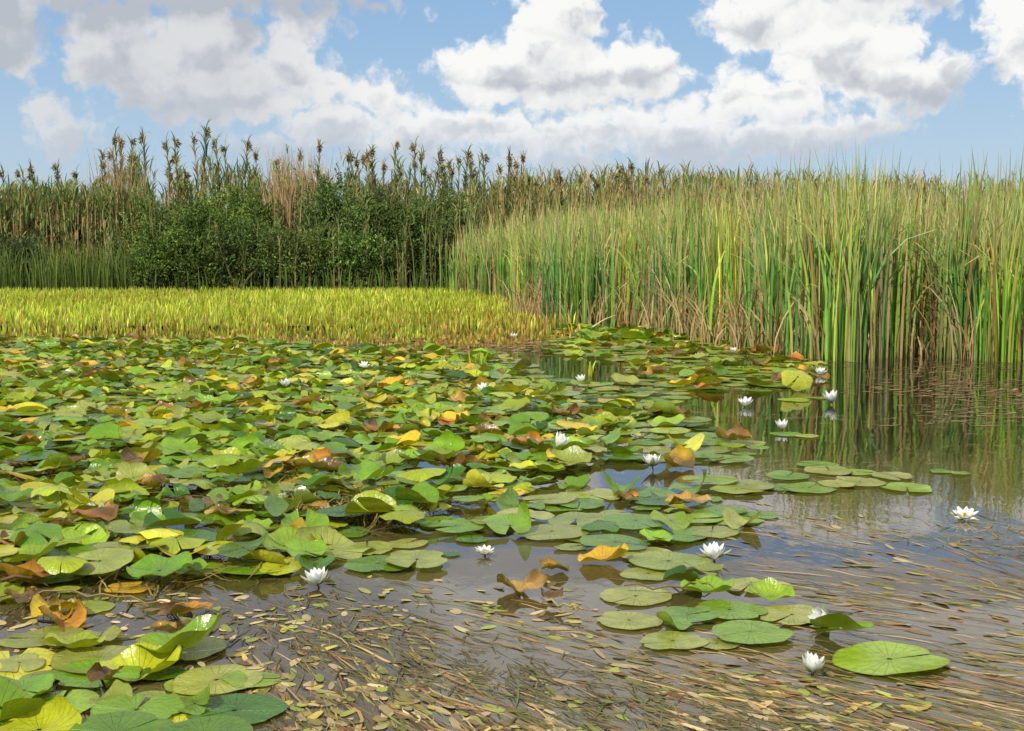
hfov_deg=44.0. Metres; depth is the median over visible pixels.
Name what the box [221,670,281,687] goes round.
lily pad
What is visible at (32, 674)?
lily pad
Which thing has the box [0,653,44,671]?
lily pad
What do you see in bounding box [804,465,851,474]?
lily pad
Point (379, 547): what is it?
lily pad
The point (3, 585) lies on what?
lily pad
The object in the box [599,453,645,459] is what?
lily pad
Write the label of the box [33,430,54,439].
lily pad
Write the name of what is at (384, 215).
willow bush
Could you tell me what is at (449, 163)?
tall reed
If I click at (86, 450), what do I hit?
lily pad
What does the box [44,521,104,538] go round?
lily pad
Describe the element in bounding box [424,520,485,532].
lily pad
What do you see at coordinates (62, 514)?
lily pad
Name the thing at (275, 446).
lily pad
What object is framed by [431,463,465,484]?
lily pad
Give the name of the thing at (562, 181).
tall reed
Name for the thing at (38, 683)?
lily pad
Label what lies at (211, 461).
lily pad
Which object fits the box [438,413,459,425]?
withered lily leaf
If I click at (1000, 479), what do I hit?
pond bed
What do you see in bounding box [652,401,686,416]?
lily pad
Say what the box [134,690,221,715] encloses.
lily pad
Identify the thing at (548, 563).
withered lily leaf
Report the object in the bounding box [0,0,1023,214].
sky
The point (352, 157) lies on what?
tall reed
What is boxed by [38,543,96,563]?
lily pad
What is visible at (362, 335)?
grass tussock
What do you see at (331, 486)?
lily pad
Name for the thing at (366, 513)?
lily pad
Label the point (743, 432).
withered lily leaf
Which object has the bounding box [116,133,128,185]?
tall reed
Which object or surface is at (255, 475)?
lily pad
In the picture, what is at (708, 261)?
cattail clump
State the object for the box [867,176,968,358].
cattail clump
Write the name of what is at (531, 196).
willow bush
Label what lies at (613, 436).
lily pad
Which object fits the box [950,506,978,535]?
water lily
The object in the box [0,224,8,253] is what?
willow bush
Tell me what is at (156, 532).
lily pad
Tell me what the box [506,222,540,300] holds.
cattail clump
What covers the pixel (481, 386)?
water lily
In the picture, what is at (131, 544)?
lily pad
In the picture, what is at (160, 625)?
withered lily leaf
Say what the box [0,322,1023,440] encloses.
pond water
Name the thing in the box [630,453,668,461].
lily pad
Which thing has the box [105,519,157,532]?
lily pad
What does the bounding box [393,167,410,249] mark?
tall reed
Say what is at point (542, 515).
lily pad
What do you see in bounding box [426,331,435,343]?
grass tussock
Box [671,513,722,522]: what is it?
lily pad
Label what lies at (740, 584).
lily pad
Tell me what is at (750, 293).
cattail clump
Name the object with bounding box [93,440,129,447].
lily pad
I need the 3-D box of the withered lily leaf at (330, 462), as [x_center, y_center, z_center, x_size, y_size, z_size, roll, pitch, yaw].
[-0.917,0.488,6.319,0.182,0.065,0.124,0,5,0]
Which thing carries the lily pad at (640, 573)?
on the pond water
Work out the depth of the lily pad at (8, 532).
4.85 m
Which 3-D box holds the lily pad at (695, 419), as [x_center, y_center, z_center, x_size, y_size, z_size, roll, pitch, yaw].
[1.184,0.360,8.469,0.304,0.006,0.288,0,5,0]
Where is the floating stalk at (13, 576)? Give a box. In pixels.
[0,542,150,582]
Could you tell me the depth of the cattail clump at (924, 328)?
14.03 m
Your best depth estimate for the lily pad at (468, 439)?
7.49 m
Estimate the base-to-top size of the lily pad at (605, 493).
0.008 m
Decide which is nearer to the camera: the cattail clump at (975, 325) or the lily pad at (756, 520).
the lily pad at (756, 520)
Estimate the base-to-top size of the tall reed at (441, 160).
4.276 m
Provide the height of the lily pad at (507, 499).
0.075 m
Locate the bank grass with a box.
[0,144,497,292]
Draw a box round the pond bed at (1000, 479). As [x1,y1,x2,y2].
[0,417,1023,715]
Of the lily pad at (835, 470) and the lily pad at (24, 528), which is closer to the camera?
the lily pad at (24, 528)
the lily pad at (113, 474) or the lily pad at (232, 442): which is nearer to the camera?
the lily pad at (113, 474)
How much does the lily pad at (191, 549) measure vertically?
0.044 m
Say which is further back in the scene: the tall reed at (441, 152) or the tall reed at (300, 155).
the tall reed at (441, 152)
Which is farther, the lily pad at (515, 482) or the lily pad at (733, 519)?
the lily pad at (515, 482)
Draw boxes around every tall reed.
[0,164,7,190]
[14,162,25,183]
[25,169,35,198]
[27,158,35,190]
[50,158,60,181]
[54,169,61,184]
[67,175,79,188]
[71,166,79,248]
[96,147,106,184]
[99,157,107,184]
[106,146,124,183]
[111,126,119,177]
[114,131,127,189]
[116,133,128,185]
[123,150,140,186]
[125,132,137,182]
[137,127,154,190]
[160,131,174,216]
[162,163,174,220]
[165,164,175,216]
[168,152,185,202]
[170,130,184,221]
[183,167,190,198]
[187,130,202,185]
[198,118,213,202]
[209,134,223,210]
[218,135,230,216]
[239,132,252,203]
[252,146,265,200]
[268,157,280,179]
[293,149,304,196]
[313,139,324,187]
[315,163,328,182]
[323,170,332,182]
[345,149,355,197]
[346,147,355,190]
[353,150,361,194]
[360,150,374,191]
[362,146,374,200]
[369,145,378,190]
[369,153,381,195]
[380,158,389,205]
[386,132,401,256]
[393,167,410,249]
[408,137,418,195]
[408,153,418,269]
[416,147,428,201]
[421,164,430,204]
[426,169,436,286]
[429,166,441,200]
[432,149,446,196]
[436,145,447,271]
[439,160,447,200]
[444,157,455,203]
[445,164,455,268]
[450,154,463,216]
[459,142,473,222]
[462,171,469,285]
[463,160,475,203]
[469,165,476,215]
[477,147,489,231]
[492,163,503,230]
[501,149,513,217]
[502,158,513,215]
[507,168,518,220]
[511,155,520,215]
[517,151,528,202]
[527,170,534,225]
[532,176,544,214]
[550,171,564,210]
[555,170,566,206]
[556,178,566,214]
[573,170,583,212]
[579,166,595,202]
[586,178,600,208]
[608,167,621,205]
[613,160,622,213]
[624,170,632,209]
[627,157,634,206]
[639,173,650,203]
[658,163,670,196]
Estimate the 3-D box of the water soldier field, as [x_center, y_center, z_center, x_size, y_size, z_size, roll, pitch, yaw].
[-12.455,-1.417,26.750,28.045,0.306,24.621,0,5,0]
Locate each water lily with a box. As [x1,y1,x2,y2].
[279,378,290,386]
[300,566,329,620]
[359,361,369,366]
[475,544,494,621]
[476,382,490,389]
[555,431,570,446]
[575,374,584,380]
[641,454,664,529]
[697,541,731,592]
[738,396,752,405]
[775,419,787,428]
[802,651,824,675]
[808,603,828,627]
[815,367,825,373]
[823,390,836,403]
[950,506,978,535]
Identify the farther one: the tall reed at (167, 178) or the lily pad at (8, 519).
the tall reed at (167, 178)
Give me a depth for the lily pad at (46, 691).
3.22 m
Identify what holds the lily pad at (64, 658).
on the pond water
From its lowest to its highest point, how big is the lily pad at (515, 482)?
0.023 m
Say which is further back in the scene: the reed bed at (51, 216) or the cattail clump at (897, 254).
the reed bed at (51, 216)
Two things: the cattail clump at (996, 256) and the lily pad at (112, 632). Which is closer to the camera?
the lily pad at (112, 632)
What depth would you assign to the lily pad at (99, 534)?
4.86 m
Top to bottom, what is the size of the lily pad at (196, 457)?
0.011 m
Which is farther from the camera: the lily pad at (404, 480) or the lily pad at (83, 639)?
the lily pad at (404, 480)
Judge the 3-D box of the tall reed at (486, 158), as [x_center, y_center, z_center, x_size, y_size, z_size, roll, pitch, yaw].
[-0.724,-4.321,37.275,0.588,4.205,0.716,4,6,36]
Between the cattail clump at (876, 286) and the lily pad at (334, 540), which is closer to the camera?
the lily pad at (334, 540)
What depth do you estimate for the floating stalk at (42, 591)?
4.10 m
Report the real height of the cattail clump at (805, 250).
2.056 m
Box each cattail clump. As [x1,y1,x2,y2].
[445,238,466,292]
[455,234,481,294]
[469,233,495,296]
[485,226,514,297]
[495,224,523,301]
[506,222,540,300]
[526,224,571,323]
[537,228,582,323]
[549,210,604,324]
[571,209,631,324]
[592,221,634,326]
[604,194,676,325]
[610,200,650,327]
[618,216,679,327]
[631,205,751,338]
[633,221,700,329]
[655,214,730,332]
[683,183,732,336]
[689,189,767,342]
[706,200,772,340]
[711,189,805,352]
[743,205,816,352]
[744,197,788,346]
[758,181,871,357]
[782,191,861,358]
[785,167,865,360]
[795,201,898,362]
[811,171,958,359]
[842,169,977,356]
[843,197,916,359]
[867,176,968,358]
[872,200,948,356]
[896,195,957,355]
[898,178,984,356]
[900,199,988,358]
[904,208,990,356]
[911,203,946,351]
[924,176,1017,358]
[931,189,1023,360]
[934,211,1023,362]
[940,187,1023,328]
[970,194,1023,361]
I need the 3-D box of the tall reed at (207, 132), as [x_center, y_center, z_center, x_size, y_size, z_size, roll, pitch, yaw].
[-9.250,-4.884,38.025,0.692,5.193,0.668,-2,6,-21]
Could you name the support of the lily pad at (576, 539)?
on the pond water
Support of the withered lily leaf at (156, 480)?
on the lily pad carpet
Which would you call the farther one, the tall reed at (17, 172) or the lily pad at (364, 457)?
the tall reed at (17, 172)
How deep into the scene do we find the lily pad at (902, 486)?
6.12 m
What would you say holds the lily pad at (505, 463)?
on the pond water
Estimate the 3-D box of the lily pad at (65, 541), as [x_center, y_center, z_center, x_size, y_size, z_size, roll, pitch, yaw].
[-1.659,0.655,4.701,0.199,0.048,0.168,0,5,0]
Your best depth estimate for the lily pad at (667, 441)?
7.47 m
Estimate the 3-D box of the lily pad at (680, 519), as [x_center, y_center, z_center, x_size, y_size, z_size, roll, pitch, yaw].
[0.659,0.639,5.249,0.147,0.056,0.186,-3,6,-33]
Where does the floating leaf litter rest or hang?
on the pond water
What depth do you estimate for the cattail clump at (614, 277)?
19.18 m
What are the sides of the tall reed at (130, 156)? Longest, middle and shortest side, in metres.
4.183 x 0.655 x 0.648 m
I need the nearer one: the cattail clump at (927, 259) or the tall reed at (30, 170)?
the cattail clump at (927, 259)
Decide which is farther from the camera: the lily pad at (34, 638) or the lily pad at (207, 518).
the lily pad at (207, 518)
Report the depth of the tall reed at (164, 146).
38.21 m
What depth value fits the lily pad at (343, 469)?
6.12 m
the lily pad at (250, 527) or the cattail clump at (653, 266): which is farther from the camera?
the cattail clump at (653, 266)
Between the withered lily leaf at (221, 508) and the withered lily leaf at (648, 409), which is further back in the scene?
the withered lily leaf at (648, 409)
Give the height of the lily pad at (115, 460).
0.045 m
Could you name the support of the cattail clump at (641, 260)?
in the pond water
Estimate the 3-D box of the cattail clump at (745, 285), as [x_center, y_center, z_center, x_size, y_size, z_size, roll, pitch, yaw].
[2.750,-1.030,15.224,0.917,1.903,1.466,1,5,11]
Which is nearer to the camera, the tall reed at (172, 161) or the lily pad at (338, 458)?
the lily pad at (338, 458)
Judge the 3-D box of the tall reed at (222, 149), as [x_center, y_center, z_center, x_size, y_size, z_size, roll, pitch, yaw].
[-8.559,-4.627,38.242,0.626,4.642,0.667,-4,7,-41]
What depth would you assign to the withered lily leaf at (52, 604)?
3.95 m
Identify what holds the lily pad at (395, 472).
on the pond water
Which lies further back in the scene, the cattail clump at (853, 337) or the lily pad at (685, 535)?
the cattail clump at (853, 337)
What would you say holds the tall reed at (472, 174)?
on the marsh ground
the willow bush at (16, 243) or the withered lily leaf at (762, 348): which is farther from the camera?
the willow bush at (16, 243)
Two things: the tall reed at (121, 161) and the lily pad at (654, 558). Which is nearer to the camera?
the lily pad at (654, 558)
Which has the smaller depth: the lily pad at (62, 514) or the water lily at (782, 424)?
the lily pad at (62, 514)
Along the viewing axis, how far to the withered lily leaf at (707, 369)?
11.44 m
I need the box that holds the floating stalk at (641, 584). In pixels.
[624,582,695,589]
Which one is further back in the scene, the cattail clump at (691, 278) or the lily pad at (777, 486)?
the cattail clump at (691, 278)
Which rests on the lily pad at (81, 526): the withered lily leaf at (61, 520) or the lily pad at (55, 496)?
the withered lily leaf at (61, 520)
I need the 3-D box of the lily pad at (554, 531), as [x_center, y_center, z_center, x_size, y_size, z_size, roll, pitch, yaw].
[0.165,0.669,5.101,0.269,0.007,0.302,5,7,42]
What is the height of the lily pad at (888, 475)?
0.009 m
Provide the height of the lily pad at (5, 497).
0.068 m
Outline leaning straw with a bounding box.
[593,315,615,326]
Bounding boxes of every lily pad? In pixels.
[0,436,47,444]
[0,444,44,452]
[0,449,15,455]
[0,463,13,471]
[0,478,19,490]
[0,485,35,503]
[0,490,26,502]
[0,508,18,516]
[0,516,18,523]
[0,522,13,529]
[0,529,14,538]
[0,536,57,561]
[0,544,18,556]
[0,555,37,565]
[0,582,24,600]
[0,625,83,647]
[0,647,55,679]
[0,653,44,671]
[0,674,53,706]
[0,675,45,720]
[0,695,81,730]
[0,717,13,724]
[3,673,54,697]
[4,471,39,480]
[9,520,62,546]
[9,528,46,541]
[10,498,54,506]
[11,513,49,546]
[13,450,58,460]
[19,670,54,681]
[21,573,85,583]
[28,511,70,522]
[30,484,72,497]
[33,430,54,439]
[36,556,89,574]
[36,689,99,712]
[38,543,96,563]
[39,491,88,509]
[42,632,106,647]
[44,444,77,448]
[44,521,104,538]
[44,535,91,548]
[49,658,141,687]
[50,645,128,672]
[59,600,114,614]
[61,521,107,532]
[61,524,109,544]
[62,504,85,520]
[65,446,102,454]
[66,488,114,506]
[68,711,175,730]
[72,548,133,574]
[73,625,122,641]
[76,489,129,492]
[77,542,130,553]
[85,468,112,478]
[87,547,133,564]
[89,679,132,703]
[90,693,185,729]
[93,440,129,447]
[96,451,120,458]
[97,642,181,680]
[99,478,149,497]
[103,581,156,592]
[104,521,135,536]
[105,458,129,463]
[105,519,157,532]
[110,468,132,476]
[112,527,158,546]
[114,440,158,455]
[115,461,155,480]
[117,497,161,519]
[118,425,147,444]
[119,570,160,578]
[126,544,165,549]
[126,551,193,576]
[131,487,166,499]
[131,548,145,562]
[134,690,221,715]
[136,528,184,538]
[137,614,222,652]
[138,665,186,679]
[142,508,199,527]
[146,536,206,553]
[149,460,175,470]
[152,543,207,556]
[156,467,189,474]
[156,715,252,730]
[157,437,202,454]
[162,513,198,516]
[164,679,173,691]
[165,515,203,521]
[165,636,225,659]
[167,712,219,722]
[168,466,209,477]
[170,454,210,460]
[172,664,262,694]
[175,529,216,540]
[178,685,209,714]
[179,540,225,550]
[182,479,216,488]
[186,693,288,723]
[187,560,227,574]
[193,511,214,522]
[194,541,245,554]
[196,454,241,467]
[202,465,238,475]
[210,487,256,501]
[211,511,269,530]
[212,497,242,508]
[214,531,267,556]
[216,456,263,472]
[218,560,281,574]
[221,437,251,446]
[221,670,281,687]
[232,494,267,505]
[233,462,265,473]
[233,521,268,535]
[241,549,295,564]
[243,473,285,478]
[249,442,288,457]
[249,462,275,471]
[252,504,299,510]
[255,490,276,497]
[257,559,301,574]
[259,511,304,521]
[263,456,292,466]
[263,525,320,551]
[264,494,301,516]
[277,485,321,506]
[280,486,318,494]
[281,507,329,526]
[283,537,329,556]
[290,517,337,543]
[294,471,334,486]
[295,525,371,558]
[295,554,334,570]
[299,511,336,515]
[303,519,347,528]
[311,470,352,478]
[315,482,364,492]
[317,507,367,516]
[332,475,380,489]
[333,452,359,459]
[335,525,369,536]
[338,462,368,483]
[342,454,365,462]
[343,555,414,571]
[344,454,379,464]
[345,490,396,511]
[347,541,392,554]
[348,461,382,472]
[350,512,381,516]
[357,460,392,479]
[360,436,401,451]
[367,449,409,466]
[368,485,412,504]
[376,510,424,523]
[381,451,412,470]
[383,470,406,479]
[384,550,447,567]
[389,538,428,547]
[394,476,438,486]
[395,482,438,502]
[396,468,445,482]
[413,450,455,460]
[416,516,465,526]
[423,431,464,451]
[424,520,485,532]
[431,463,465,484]
[436,484,453,496]
[463,429,479,443]
[463,469,503,486]
[465,469,507,473]
[465,472,516,483]
[470,432,507,445]
[471,515,490,523]
[477,457,512,465]
[482,502,530,533]
[487,464,528,470]
[487,479,529,490]
[488,488,525,500]
[496,488,544,509]
[496,508,554,520]
[498,441,535,449]
[514,524,588,539]
[522,493,576,503]
[544,504,582,510]
[548,512,602,525]
[549,445,591,465]
[558,498,604,508]
[559,488,620,499]
[563,532,619,542]
[577,543,628,561]
[580,534,649,549]
[581,520,618,531]
[589,512,622,516]
[590,427,621,442]
[596,437,631,446]
[597,611,662,629]
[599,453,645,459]
[599,586,671,605]
[600,513,670,528]
[601,469,640,491]
[603,442,643,453]
[619,567,666,579]
[620,547,671,560]
[624,445,670,452]
[626,493,690,504]
[627,551,711,569]
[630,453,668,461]
[631,486,674,496]
[639,631,708,648]
[641,527,705,541]
[648,414,686,425]
[650,427,690,433]
[650,510,689,529]
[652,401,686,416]
[659,439,688,444]
[660,606,718,622]
[662,565,699,581]
[666,433,704,450]
[668,417,711,422]
[668,469,706,493]
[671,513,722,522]
[672,422,708,426]
[680,575,733,592]
[682,475,738,484]
[682,560,723,574]
[687,526,738,537]
[688,505,748,516]
[690,446,730,452]
[695,600,767,618]
[701,638,740,649]
[702,438,731,444]
[703,513,764,524]
[709,455,753,462]
[709,484,762,493]
[712,620,793,643]
[722,507,761,528]
[727,479,773,489]
[729,577,760,592]
[730,440,765,445]
[748,577,794,600]
[760,604,816,624]
[766,470,808,479]
[771,484,803,490]
[781,369,812,390]
[782,482,836,492]
[797,461,839,466]
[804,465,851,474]
[810,613,873,632]
[818,480,854,486]
[832,641,949,674]
[834,476,885,485]
[871,472,913,479]
[879,482,932,491]
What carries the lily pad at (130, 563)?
on the pond water
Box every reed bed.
[0,173,157,268]
[42,138,747,285]
[453,157,1023,245]
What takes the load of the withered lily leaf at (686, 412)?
on the lily pad at (666, 407)
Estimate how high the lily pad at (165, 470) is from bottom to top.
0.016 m
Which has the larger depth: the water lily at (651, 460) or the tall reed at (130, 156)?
the tall reed at (130, 156)
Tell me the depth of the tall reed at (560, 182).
37.63 m
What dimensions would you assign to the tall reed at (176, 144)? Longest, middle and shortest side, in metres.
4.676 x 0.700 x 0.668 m
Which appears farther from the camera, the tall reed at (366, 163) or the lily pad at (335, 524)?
the tall reed at (366, 163)
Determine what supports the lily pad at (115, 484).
on the pond water
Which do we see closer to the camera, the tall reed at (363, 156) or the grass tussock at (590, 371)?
the grass tussock at (590, 371)
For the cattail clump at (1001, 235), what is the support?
in the pond water
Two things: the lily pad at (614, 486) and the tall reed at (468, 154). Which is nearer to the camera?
the lily pad at (614, 486)
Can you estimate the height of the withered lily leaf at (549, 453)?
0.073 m
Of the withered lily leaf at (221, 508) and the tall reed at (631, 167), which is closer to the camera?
the withered lily leaf at (221, 508)
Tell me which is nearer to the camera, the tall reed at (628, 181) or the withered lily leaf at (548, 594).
the withered lily leaf at (548, 594)
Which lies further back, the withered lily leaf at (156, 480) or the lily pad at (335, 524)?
the withered lily leaf at (156, 480)
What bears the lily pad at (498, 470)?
on the pond water
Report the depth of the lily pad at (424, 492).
5.45 m
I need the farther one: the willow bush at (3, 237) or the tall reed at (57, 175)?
the tall reed at (57, 175)
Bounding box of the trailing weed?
[0,402,1023,730]
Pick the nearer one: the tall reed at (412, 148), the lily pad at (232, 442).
the lily pad at (232, 442)
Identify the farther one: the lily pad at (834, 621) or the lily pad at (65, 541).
the lily pad at (65, 541)
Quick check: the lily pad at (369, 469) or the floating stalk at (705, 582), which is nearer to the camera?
the floating stalk at (705, 582)
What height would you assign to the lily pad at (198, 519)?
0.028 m
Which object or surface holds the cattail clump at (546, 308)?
in the pond water
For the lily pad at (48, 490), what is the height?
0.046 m
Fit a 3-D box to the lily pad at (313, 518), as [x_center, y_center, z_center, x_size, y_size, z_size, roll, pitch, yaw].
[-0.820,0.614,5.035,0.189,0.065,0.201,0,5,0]
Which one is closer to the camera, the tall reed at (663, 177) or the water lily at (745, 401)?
the water lily at (745, 401)
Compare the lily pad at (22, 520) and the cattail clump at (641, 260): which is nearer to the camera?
the lily pad at (22, 520)
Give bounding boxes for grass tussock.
[353,321,369,342]
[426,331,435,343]
[468,350,488,373]
[583,361,595,376]
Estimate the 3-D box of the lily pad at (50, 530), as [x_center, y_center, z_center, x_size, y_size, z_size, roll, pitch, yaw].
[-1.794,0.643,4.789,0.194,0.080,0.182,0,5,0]
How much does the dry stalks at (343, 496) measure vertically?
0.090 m
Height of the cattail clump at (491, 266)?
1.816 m
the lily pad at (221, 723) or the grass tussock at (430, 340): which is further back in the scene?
the grass tussock at (430, 340)
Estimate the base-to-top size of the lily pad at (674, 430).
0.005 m
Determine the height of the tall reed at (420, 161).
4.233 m
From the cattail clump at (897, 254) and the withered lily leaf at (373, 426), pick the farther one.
the cattail clump at (897, 254)
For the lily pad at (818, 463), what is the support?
on the pond water
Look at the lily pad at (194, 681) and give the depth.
3.35 m
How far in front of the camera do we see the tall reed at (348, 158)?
38.26 m
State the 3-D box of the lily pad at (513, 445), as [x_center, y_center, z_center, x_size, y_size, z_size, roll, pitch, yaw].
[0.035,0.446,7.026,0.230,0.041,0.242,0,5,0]
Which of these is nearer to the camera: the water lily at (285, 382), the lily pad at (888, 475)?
the lily pad at (888, 475)
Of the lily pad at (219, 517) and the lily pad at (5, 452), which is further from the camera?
the lily pad at (5, 452)
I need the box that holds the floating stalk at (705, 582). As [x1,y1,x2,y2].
[695,578,717,588]
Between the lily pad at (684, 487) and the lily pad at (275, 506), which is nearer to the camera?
the lily pad at (275, 506)
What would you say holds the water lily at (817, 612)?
in the pond water
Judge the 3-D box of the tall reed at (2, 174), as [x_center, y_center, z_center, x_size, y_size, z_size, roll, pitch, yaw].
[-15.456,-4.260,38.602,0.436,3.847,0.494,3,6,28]
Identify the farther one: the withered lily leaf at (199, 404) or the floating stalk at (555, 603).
the withered lily leaf at (199, 404)
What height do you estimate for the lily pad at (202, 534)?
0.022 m
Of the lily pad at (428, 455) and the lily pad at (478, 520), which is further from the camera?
the lily pad at (428, 455)
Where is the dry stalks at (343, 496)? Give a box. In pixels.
[0,353,633,598]
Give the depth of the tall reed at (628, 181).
37.36 m
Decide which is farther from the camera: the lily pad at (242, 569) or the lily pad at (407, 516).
the lily pad at (407, 516)
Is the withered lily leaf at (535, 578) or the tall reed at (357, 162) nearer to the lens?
the withered lily leaf at (535, 578)
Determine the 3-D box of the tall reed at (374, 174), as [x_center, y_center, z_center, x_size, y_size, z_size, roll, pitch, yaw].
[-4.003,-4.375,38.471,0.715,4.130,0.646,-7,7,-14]
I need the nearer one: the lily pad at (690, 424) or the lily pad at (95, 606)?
the lily pad at (95, 606)
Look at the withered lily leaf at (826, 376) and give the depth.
11.23 m
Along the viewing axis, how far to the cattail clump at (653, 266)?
18.15 m
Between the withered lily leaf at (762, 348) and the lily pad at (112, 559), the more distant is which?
the withered lily leaf at (762, 348)
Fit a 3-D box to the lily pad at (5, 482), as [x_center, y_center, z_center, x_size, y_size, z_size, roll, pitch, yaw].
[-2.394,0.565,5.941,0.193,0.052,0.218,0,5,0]
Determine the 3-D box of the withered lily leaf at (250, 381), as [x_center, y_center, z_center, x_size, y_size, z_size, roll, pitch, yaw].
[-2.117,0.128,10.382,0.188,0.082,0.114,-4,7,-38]
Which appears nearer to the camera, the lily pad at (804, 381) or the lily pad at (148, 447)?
the lily pad at (148, 447)
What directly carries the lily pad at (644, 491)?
on the pond water
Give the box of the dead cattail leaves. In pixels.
[490,264,1023,361]
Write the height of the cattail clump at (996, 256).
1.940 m
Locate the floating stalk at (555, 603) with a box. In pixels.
[545,599,582,611]
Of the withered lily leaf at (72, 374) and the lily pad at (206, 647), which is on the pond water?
the lily pad at (206, 647)
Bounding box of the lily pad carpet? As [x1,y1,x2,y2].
[0,319,969,630]
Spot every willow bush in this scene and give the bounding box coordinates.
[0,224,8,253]
[0,229,51,289]
[49,239,118,280]
[98,192,189,288]
[123,221,219,291]
[140,198,236,289]
[174,176,287,287]
[188,212,272,289]
[238,217,331,289]
[290,163,359,287]
[306,224,401,290]
[330,184,419,288]
[375,193,456,288]
[428,188,495,284]
[500,178,550,214]
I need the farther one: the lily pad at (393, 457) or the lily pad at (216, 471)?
the lily pad at (393, 457)
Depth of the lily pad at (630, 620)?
3.91 m
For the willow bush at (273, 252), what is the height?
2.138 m
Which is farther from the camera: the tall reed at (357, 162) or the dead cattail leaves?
the tall reed at (357, 162)
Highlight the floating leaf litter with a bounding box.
[0,338,1023,730]
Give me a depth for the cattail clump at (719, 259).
15.78 m
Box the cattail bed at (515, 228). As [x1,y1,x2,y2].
[439,141,1023,357]
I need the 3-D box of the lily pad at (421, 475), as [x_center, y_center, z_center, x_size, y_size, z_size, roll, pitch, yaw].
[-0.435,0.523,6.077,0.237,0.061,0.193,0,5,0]
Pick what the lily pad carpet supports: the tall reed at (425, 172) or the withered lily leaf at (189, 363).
the withered lily leaf at (189, 363)
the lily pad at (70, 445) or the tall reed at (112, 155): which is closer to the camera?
the lily pad at (70, 445)
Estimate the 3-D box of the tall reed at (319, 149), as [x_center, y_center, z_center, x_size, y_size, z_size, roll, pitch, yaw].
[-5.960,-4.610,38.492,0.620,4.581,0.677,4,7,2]
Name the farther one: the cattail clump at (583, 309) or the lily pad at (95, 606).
the cattail clump at (583, 309)
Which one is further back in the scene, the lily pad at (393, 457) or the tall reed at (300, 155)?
the tall reed at (300, 155)
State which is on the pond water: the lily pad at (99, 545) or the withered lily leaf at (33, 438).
the lily pad at (99, 545)
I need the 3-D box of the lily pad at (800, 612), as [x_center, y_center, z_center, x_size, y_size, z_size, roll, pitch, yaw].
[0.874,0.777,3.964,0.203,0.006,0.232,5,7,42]
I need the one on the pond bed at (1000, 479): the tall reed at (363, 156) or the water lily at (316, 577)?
the water lily at (316, 577)
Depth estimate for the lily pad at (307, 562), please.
4.54 m
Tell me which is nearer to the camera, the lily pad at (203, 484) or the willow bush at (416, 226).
the lily pad at (203, 484)
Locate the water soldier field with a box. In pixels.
[0,283,585,349]
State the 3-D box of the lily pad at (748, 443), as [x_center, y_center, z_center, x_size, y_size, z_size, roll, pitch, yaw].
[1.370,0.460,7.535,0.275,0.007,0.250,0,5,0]
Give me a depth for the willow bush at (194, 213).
34.39 m
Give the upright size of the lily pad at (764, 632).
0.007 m
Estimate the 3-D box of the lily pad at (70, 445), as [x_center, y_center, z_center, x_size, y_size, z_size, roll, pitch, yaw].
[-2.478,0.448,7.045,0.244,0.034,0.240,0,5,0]
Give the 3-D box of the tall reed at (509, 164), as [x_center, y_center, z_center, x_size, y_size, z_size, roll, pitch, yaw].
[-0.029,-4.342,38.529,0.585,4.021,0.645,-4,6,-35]
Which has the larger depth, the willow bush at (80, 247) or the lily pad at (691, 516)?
the willow bush at (80, 247)
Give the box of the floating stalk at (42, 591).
[0,589,208,607]
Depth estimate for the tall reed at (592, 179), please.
37.51 m
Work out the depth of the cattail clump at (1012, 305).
13.16 m
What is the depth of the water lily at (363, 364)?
11.62 m
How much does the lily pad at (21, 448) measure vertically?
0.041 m
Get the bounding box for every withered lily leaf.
[0,530,26,544]
[4,587,37,602]
[16,433,41,443]
[30,593,84,616]
[47,517,75,525]
[57,372,77,376]
[68,454,85,462]
[86,662,123,682]
[102,404,131,415]
[134,472,169,487]
[150,620,176,630]
[177,612,196,625]
[184,360,203,368]
[185,399,215,408]
[204,504,240,514]
[242,376,264,385]
[262,462,283,477]
[282,452,316,466]
[309,455,346,469]
[357,485,383,493]
[367,418,393,430]
[427,381,448,388]
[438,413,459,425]
[497,568,546,592]
[507,431,543,445]
[538,558,568,570]
[541,586,562,598]
[546,447,560,461]
[572,385,588,391]
[592,409,603,413]
[619,320,639,326]
[643,406,660,412]
[671,406,693,414]
[695,366,717,374]
[715,423,751,439]
[756,343,785,354]
[808,372,829,379]
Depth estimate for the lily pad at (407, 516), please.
5.11 m
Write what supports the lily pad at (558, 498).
on the pond water
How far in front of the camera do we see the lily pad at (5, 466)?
6.27 m
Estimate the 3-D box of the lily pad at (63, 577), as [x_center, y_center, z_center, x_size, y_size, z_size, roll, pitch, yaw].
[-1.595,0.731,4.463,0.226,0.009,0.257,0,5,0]
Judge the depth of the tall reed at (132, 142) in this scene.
37.97 m
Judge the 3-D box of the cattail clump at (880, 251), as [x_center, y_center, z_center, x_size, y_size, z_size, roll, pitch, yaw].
[3.897,-1.007,13.522,1.651,2.162,0.924,0,5,0]
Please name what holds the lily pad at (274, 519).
on the pond water
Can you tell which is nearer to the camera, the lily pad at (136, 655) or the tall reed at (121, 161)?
the lily pad at (136, 655)
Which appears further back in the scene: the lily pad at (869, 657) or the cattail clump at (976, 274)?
the cattail clump at (976, 274)

